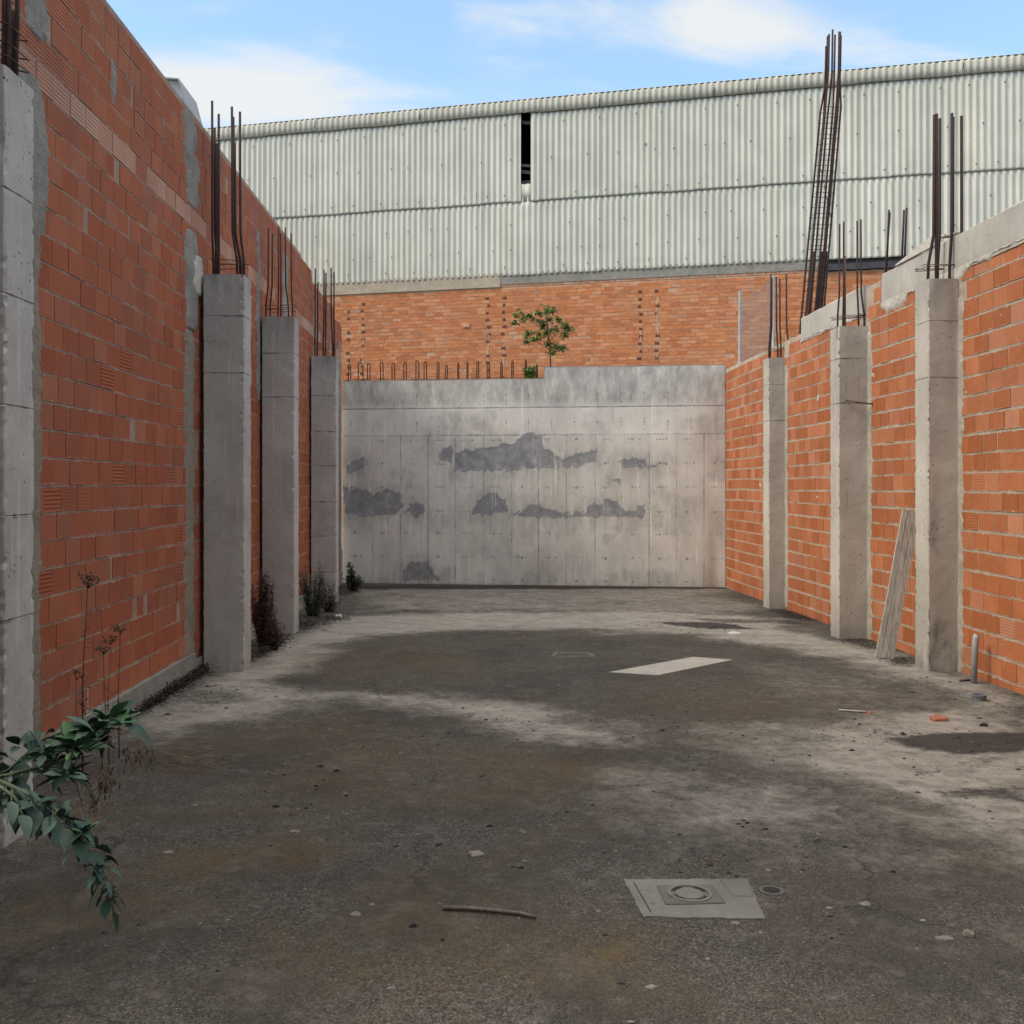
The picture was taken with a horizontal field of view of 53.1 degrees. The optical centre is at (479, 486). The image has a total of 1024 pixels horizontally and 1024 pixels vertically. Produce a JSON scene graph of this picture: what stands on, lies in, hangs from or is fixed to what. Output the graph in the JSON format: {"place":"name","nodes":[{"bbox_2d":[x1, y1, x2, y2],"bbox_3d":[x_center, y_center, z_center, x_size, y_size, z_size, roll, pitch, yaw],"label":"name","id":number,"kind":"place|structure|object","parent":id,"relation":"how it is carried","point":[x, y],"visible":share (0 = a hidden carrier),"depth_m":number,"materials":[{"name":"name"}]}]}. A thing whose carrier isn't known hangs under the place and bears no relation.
{"place":"outdoors","nodes":[
{"label":"outdoors","id":0,"kind":"place"},
{"bbox_2d":[55,737,227,829],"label":"dry grass","id":1,"kind":"structure","parent":0,"point":[182,757],"depth_m":6.19,"materials":[{"name":"plant"}]},
{"bbox_2d":[0,550,1023,1023],"bbox_3d":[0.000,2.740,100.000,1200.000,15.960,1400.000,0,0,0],"label":"ground","id":2,"kind":"structure","parent":0,"point":[560,774],"depth_m":4.90,"materials":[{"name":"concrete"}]},
{"bbox_2d":[0,0,33,847],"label":"concrete pillar","id":3,"kind":"structure","parent":2,"relation":"on","point":[16,401],"depth_m":4.80,"materials":[{"name":"concrete"}]},
{"bbox_2d":[0,700,154,934],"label":"shrub","id":4,"kind":"object","parent":2,"relation":"on","point":[25,814],"visible":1,"depth_m":3.15,"materials":[{"name":"green plant"}]},
{"bbox_2d":[71,668,85,766],"bbox_3d":[-2.281,1.347,5.803,0.090,0.638,0.101,0,0,-33],"label":"dry weed","id":5,"kind":"object","parent":2,"relation":"on","point":[76,671],"visible":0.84,"depth_m":5.80,"materials":[{"name":"brown plant"}]},
{"bbox_2d":[77,571,100,771],"bbox_3d":[-2.258,1.077,5.910,0.162,1.181,0.131,0,0,29],"label":"dry weed","id":6,"kind":"object","parent":2,"relation":"on","point":[88,586],"visible":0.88,"depth_m":5.90,"materials":[{"name":"brown plant"}]},
{"bbox_2d":[94,641,114,768],"bbox_3d":[-2.207,1.288,5.991,0.117,0.762,0.111,0,0,0],"label":"dry weed","id":7,"kind":"object","parent":2,"relation":"on","point":[103,653],"visible":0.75,"depth_m":6.00,"materials":[{"name":"brown plant"}]},
{"bbox_2d":[102,634,118,764],"bbox_3d":[-2.213,1.278,6.149,0.112,0.785,0.093,0,0,14],"label":"dry weed","id":8,"kind":"object","parent":2,"relation":"on","point":[112,640],"visible":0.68,"depth_m":6.15,"materials":[{"name":"brown plant"}]},
{"bbox_2d":[112,623,128,757],"bbox_3d":[-2.203,1.254,6.291,0.107,0.836,0.108,0,0,0],"label":"dry weed","id":9,"kind":"object","parent":2,"relation":"on","point":[120,631],"visible":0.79,"depth_m":6.30,"materials":[{"name":"brown plant"}]},
{"bbox_2d":[114,662,219,727],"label":"leaf litter","id":10,"kind":"object","parent":2,"relation":"on","point":[169,690],"visible":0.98,"depth_m":8.33,"materials":[{"name":"brown plant"}]},
{"bbox_2d":[162,850,173,854],"bbox_3d":[-1.398,1.649,4.610,0.047,0.014,0.038,0,0,16],"label":"stone","id":11,"kind":"object","parent":2,"relation":"on","point":[168,852],"visible":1,"depth_m":4.60,"materials":[{"name":"grey stone"}]},
{"bbox_2d":[0,0,342,776],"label":"brick wall","id":12,"kind":"structure","parent":2,"relation":"on","point":[122,202],"depth_m":7.45,"materials":[{"name":"brick"}]},
{"bbox_2d":[165,77,202,125],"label":"house","id":13,"kind":"structure","parent":2,"relation":"on","point":[181,90],"depth_m":26.20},
{"bbox_2d":[203,101,250,670],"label":"concrete pillar","id":14,"kind":"structure","parent":2,"relation":"on","point":[227,459],"depth_m":9.45,"materials":[{"name":"concrete"}]},
{"bbox_2d":[250,568,277,645],"bbox_3d":[-2.342,1.319,11.085,0.327,0.865,0.260,0,0,0],"label":"dry weed","id":15,"kind":"object","parent":2,"relation":"on","point":[266,611],"visible":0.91,"depth_m":11.07,"materials":[{"name":"brown plant"}]},
{"bbox_2d":[264,615,285,649],"bbox_3d":[-2.160,1.552,10.797,0.247,0.396,0.200,0,0,0],"label":"dry weed","id":16,"kind":"object","parent":2,"relation":"on","point":[272,640],"visible":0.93,"depth_m":10.80,"materials":[{"name":"brown plant"}]},
{"bbox_2d":[262,227,298,633],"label":"concrete pillar","id":17,"kind":"structure","parent":2,"relation":"on","point":[280,438],"depth_m":12.05,"materials":[{"name":"concrete"}]},
{"bbox_2d":[289,830,299,832],"bbox_3d":[-0.884,1.652,4.903,0.051,0.014,0.042,0,0,0],"label":"stone","id":18,"kind":"object","parent":2,"relation":"on","point":[293,831],"visible":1,"depth_m":4.89,"materials":[{"name":"grey stone"}]},
{"bbox_2d":[251,590,365,661],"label":"leaf litter","id":19,"kind":"object","parent":2,"relation":"on","point":[263,651],"visible":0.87,"depth_m":12.52,"materials":[{"name":"plant"}]},
{"bbox_2d":[299,559,330,615],"bbox_3d":[-2.251,1.385,13.898,0.474,0.803,0.319,0,0,0],"label":"weed","id":20,"kind":"object","parent":2,"relation":"on","point":[312,609],"visible":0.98,"depth_m":13.86,"materials":[{"name":"green plant"}]},
{"bbox_2d":[311,268,338,602],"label":"concrete pillar","id":21,"kind":"structure","parent":2,"relation":"on","point":[324,459],"depth_m":15.60,"materials":[{"name":"concrete"}]},
{"bbox_2d":[322,581,341,611],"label":"dry weed","id":22,"kind":"object","parent":2,"relation":"on","point":[331,604],"visible":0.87,"depth_m":14.38,"materials":[{"name":"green plant"}]},
{"bbox_2d":[342,561,364,591],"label":"weed","id":23,"kind":"object","parent":2,"relation":"on","point":[352,581],"visible":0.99,"depth_m":17.56,"materials":[{"name":"green plant"}]},
{"bbox_2d":[466,850,484,857],"bbox_3d":[-0.012,1.647,4.592,0.076,0.016,0.074,0,0,-21],"label":"stone","id":24,"kind":"object","parent":2,"relation":"on","point":[476,853],"visible":1,"depth_m":4.58,"materials":[{"name":"grey stone"}]},
{"bbox_2d":[442,905,535,918],"bbox_3d":[0.039,1.633,3.937,0.370,0.017,0.036,0,0,14],"label":"stick","id":25,"kind":"object","parent":2,"relation":"on","point":[482,909],"visible":1,"depth_m":3.94,"materials":[{"name":"brown wood"}]},
{"bbox_2d":[343,360,724,586],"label":"concrete wall","id":26,"kind":"structure","parent":2,"relation":"on","point":[593,476],"depth_m":18.82,"materials":[{"name":"concrete"}]},
{"bbox_2d":[521,365,535,377],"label":"weed","id":27,"kind":"object","parent":26,"relation":"on","point":[530,372],"visible":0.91,"depth_m":19.03,"materials":[{"name":"green plant"}]},
{"bbox_2d":[509,304,574,366],"bbox_3d":[1.178,-2.766,18.947,1.263,1.188,0.738,0,0,0],"label":"tree","id":28,"kind":"object","parent":26,"relation":"on","point":[543,325],"visible":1,"depth_m":18.88,"materials":[{"name":"green plant"}]},
{"bbox_2d":[102,615,1023,1022],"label":"debris","id":29,"kind":"object","parent":2,"relation":"on","point":[354,913],"visible":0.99,"depth_m":5.01,"materials":[{"name":"stone"}]},
{"bbox_2d":[548,652,596,656],"bbox_3d":[0.944,1.722,10.471,0.488,0.017,0.322,0,0,0],"label":"drain cover","id":30,"kind":"object","parent":2,"relation":"on","point":[572,654],"visible":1,"depth_m":10.45,"materials":[{"name":"grey concrete"}]},
{"bbox_2d":[204,53,1023,549],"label":"factory building","id":31,"kind":"structure","parent":2,"relation":"on","point":[648,225],"depth_m":29.65,"materials":[{"name":"grey metal"}]},
{"bbox_2d":[645,984,659,989],"bbox_3d":[0.565,1.636,3.349,0.041,0.008,0.028,0,0,-33],"label":"stone","id":32,"kind":"object","parent":2,"relation":"on","point":[651,987],"visible":1,"depth_m":3.34,"materials":[{"name":"grey stone"}]},
{"bbox_2d":[609,657,732,675],"bbox_3d":[1.853,1.712,9.718,1.451,0.031,0.405,0,0,-43],"label":"sheet","id":33,"kind":"object","parent":2,"relation":"on","point":[667,667],"visible":1,"depth_m":9.67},
{"bbox_2d":[623,878,765,919],"bbox_3d":[0.864,1.644,4.088,0.526,0.029,0.412,0,0,0],"label":"drain cover","id":34,"kind":"object","parent":2,"relation":"on","point":[685,898],"visible":1,"depth_m":4.06,"materials":[{"name":"concrete"}]},
{"bbox_2d":[727,631,741,634],"bbox_3d":[3.005,1.725,12.040,0.156,0.034,0.112,0,0,-21],"label":"rubbish","id":35,"kind":"object","parent":2,"relation":"on","point":[734,633],"visible":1,"depth_m":11.99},
{"bbox_2d":[738,276,774,362],"bbox_3d":[5.015,-0.955,18.602,0.068,5.566,2.057,0,0,-2],"label":"wire fence","id":36,"kind":"object","parent":2,"relation":"on","point":[740,329],"visible":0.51,"depth_m":18.66,"materials":[{"name":"grey metal"}]},
{"bbox_2d":[759,885,783,894],"bbox_3d":[1.192,1.655,4.171,0.100,0.024,0.100,0,0,0],"label":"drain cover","id":37,"kind":"object","parent":2,"relation":"on","point":[771,890],"visible":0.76,"depth_m":4.17,"materials":[{"name":"metal"}]},
{"bbox_2d":[630,608,914,663],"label":"leaf litter","id":38,"kind":"object","parent":2,"relation":"on","point":[897,659],"visible":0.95,"depth_m":11.35,"materials":[{"name":"brown plant"}]},
{"bbox_2d":[763,274,788,608],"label":"concrete pillar","id":39,"kind":"structure","parent":2,"relation":"on","point":[774,481],"depth_m":14.80,"materials":[{"name":"concrete"}]},
{"bbox_2d":[799,29,841,334],"bbox_3d":[4.920,-2.410,14.699,0.581,8.369,0.248,0,0,0],"label":"rebar cage","id":40,"kind":"object","parent":2,"relation":"on","point":[822,275],"visible":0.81,"depth_m":14.61,"materials":[{"name":"metal"}]},
{"bbox_2d":[830,219,872,638],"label":"concrete pillar","id":41,"kind":"structure","parent":2,"relation":"on","point":[848,481],"depth_m":11.66,"materials":[{"name":"concrete"}]},
{"bbox_2d":[838,709,865,712],"bbox_3d":[2.789,1.679,7.657,0.196,0.016,0.015,0,0,24],"label":"wood strip","id":42,"kind":"object","parent":2,"relation":"on","point":[845,710],"visible":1,"depth_m":7.65,"materials":[{"name":"brown wood"}]},
{"bbox_2d":[725,200,1023,694],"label":"brick wall","id":43,"kind":"structure","parent":2,"relation":"on","point":[987,270],"depth_m":10.68,"materials":[{"name":"brick"}]},
{"bbox_2d":[895,232,959,265],"bbox_3d":[4.480,-2.389,10.190,0.160,0.115,1.272,0,0,0],"label":"board","id":44,"kind":"object","parent":43,"relation":"on","point":[924,246],"visible":0.61,"depth_m":10.16,"materials":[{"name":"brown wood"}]},
{"bbox_2d":[875,509,915,658],"bbox_3d":[4.185,0.980,10.245,0.474,1.501,0.094,0,0,-11],"label":"plank","id":45,"kind":"object","parent":2,"relation":"on","point":[895,597],"visible":0.98,"depth_m":10.22,"materials":[{"name":"grey wood"}]},
{"bbox_2d":[914,113,962,671],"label":"concrete pillar","id":46,"kind":"structure","parent":2,"relation":"on","point":[936,462],"depth_m":9.45,"materials":[{"name":"concrete"}]},
{"bbox_2d":[929,714,947,721],"bbox_3d":[3.312,1.670,7.375,0.133,0.042,0.117,0,0,0],"label":"brick shard","id":47,"kind":"object","parent":2,"relation":"on","point":[937,718],"visible":1,"depth_m":7.34,"materials":[{"name":"orange brick"}]},
{"bbox_2d":[934,935,953,939],"bbox_3d":[1.689,1.641,3.723,0.070,0.008,0.032,0,0,0],"label":"stone","id":48,"kind":"object","parent":2,"relation":"on","point":[943,937],"visible":1,"depth_m":3.72,"materials":[{"name":"grey stone"}]},
{"bbox_2d":[962,929,974,937],"bbox_3d":[1.792,1.635,3.744,0.043,0.024,0.040,0,0,-35],"label":"stone","id":49,"kind":"object","parent":2,"relation":"on","point":[968,932],"visible":1,"depth_m":3.74,"materials":[{"name":"grey stone"}]},
{"bbox_2d":[970,634,979,683],"bbox_3d":[4.288,1.503,8.852,0.080,0.458,0.052,0,0,0],"label":"plastic pipe","id":50,"kind":"object","parent":2,"relation":"on","point":[974,657],"visible":0.91,"depth_m":8.83,"materials":[{"name":"grey plastic"}]},
{"bbox_2d":[970,693,986,700],"bbox_3d":[3.959,1.675,8.115,0.120,0.056,0.119,0,0,0],"label":"pipe stub","id":51,"kind":"object","parent":2,"relation":"on","point":[978,696],"visible":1,"depth_m":8.07,"materials":[{"name":"plastic"}]},
{"bbox_2d":[106,0,1023,127],"label":"sky","id":52,"kind":"structure","parent":0,"point":[267,60],"materials":[{"name":"blue"}]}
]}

